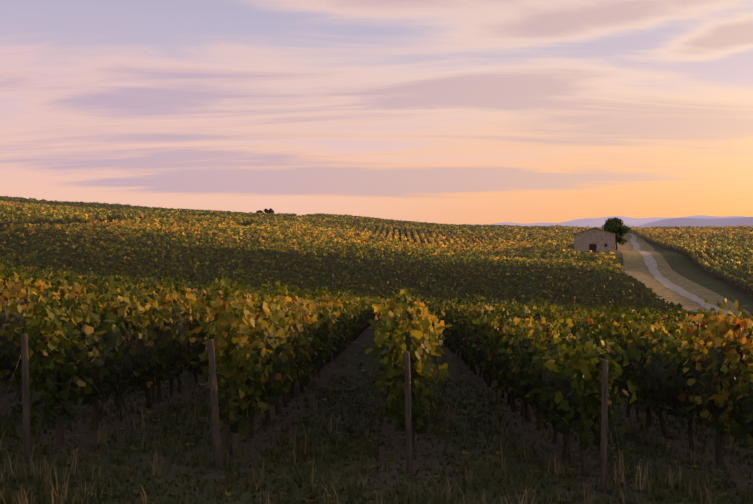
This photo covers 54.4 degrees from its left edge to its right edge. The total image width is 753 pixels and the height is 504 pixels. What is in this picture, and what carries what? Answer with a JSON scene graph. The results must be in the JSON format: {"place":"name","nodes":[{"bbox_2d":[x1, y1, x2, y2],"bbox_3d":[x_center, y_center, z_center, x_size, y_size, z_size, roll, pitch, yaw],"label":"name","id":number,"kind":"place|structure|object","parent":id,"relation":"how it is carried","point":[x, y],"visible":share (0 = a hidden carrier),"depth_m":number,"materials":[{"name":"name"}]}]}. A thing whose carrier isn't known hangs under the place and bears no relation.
{"place":"outdoors","nodes":[
{"label":"outdoors","id":0,"kind":"place"},
{"bbox_2d":[0,221,752,503],"bbox_3d":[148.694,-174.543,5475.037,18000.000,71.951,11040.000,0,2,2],"label":"ground","id":1,"kind":"structure","parent":0,"point":[684,265],"depth_m":12.13,"materials":[{"name":"brown soil"}]},
{"bbox_2d":[0,196,217,220],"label":"vines","id":2,"kind":"object","parent":1,"relation":"on","point":[30,205],"depth_m":271.31,"materials":[{"name":"green plant"}]},
{"bbox_2d":[0,209,296,227],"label":"vines","id":3,"kind":"object","parent":1,"relation":"on","point":[82,217],"depth_m":234.10,"materials":[{"name":"green plant"}]},
{"bbox_2d":[168,214,278,224],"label":"vines","id":4,"kind":"object","parent":1,"relation":"on","point":[238,218],"depth_m":261.97,"materials":[{"name":"green plant"}]},
{"bbox_2d":[264,208,273,212],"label":"ridge bush","id":5,"kind":"object","parent":1,"relation":"on","point":[270,210],"visible":0.65,"depth_m":425.22,"materials":[{"name":"green plant"}]},
{"bbox_2d":[1,217,624,275],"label":"vines","id":6,"kind":"object","parent":1,"relation":"on","point":[357,245],"depth_m":185.67,"materials":[{"name":"green plant"}]},
{"bbox_2d":[21,305,639,492],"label":"posts","id":7,"kind":"object","parent":1,"relation":"on","point":[214,403],"depth_m":9.66,"materials":[{"name":"brown wood"}]},
{"bbox_2d":[0,227,698,313],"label":"vines","id":8,"kind":"object","parent":1,"relation":"on","point":[59,252],"depth_m":129.21,"materials":[{"name":"green plant"}]},
{"bbox_2d":[0,353,752,503],"bbox_3d":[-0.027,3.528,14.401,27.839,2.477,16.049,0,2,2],"label":"turf grass","id":9,"kind":"structure","parent":1,"relation":"on","point":[121,490],"depth_m":10.33,"materials":[{"name":"green plant"}]},
{"bbox_2d":[0,336,752,503],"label":"fallen leaves","id":10,"kind":"object","parent":1,"relation":"on","point":[347,462],"visible":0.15,"depth_m":11.15,"materials":[{"name":"brown plant"}]},
{"bbox_2d":[0,263,752,476],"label":"vines","id":11,"kind":"object","parent":1,"relation":"on","point":[142,349],"depth_m":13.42,"materials":[{"name":"green plant"}]},
{"bbox_2d":[251,218,573,249],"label":"vines","id":12,"kind":"object","parent":1,"relation":"on","point":[437,237],"depth_m":286.21,"materials":[{"name":"green plant"}]},
{"bbox_2d":[265,213,603,236],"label":"vines","id":13,"kind":"object","parent":1,"relation":"on","point":[552,230],"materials":[{"name":"green plant"}]},
{"bbox_2d":[573,227,616,251],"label":"stone hut","id":14,"kind":"object","parent":1,"relation":"on","point":[594,239],"visible":0.75,"depth_m":226.04,"materials":[{"name":"beige stone"}]},
{"bbox_2d":[602,217,630,249],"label":"tree","id":15,"kind":"object","parent":1,"relation":"on","point":[613,225],"depth_m":236.08,"materials":[{"name":"green plant"}]},
{"bbox_2d":[554,224,747,227],"bbox_3d":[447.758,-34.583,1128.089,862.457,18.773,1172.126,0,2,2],"label":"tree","id":16,"kind":"object","parent":1,"relation":"on","point":[660,226],"visible":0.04,"depth_m":1085.07,"materials":[{"name":"green plant"}]},
{"bbox_2d":[615,233,749,316],"bbox_3d":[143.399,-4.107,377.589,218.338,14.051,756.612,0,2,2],"label":"road verge","id":17,"kind":"structure","parent":1,"relation":"on","point":[636,267],"depth_m":166.73,"materials":[{"name":"beige plant"}]},
{"bbox_2d":[625,225,752,295],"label":"vines","id":18,"kind":"object","parent":1,"relation":"on","point":[734,240],"depth_m":236.70,"materials":[{"name":"green plant"}]},
{"bbox_2d":[0,353,752,503],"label":"wires","id":19,"kind":"object","parent":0,"point":[410,433],"visible":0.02,"depth_m":9.26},
{"bbox_2d":[0,0,752,224],"label":"sky","id":20,"kind":"structure","parent":0,"point":[454,112],"materials":[{"name":"purple"}]},
{"bbox_2d":[438,215,743,226],"bbox_3d":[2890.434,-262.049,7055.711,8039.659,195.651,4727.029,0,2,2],"label":"hill","id":21,"kind":"structure","parent":0,"point":[600,222],"depth_m":7289.90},
{"bbox_2d":[630,233,727,315],"bbox_3d":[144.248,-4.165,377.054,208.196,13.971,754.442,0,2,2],"label":"road","id":22,"kind":"structure","parent":0,"point":[650,262],"depth_m":167.31,"materials":[{"name":"grey gravel"}]},
{"bbox_2d":[637,217,752,227],"bbox_3d":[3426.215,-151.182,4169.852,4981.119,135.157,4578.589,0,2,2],"label":"hill","id":23,"kind":"structure","parent":0,"point":[700,222],"depth_m":4393.93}
]}

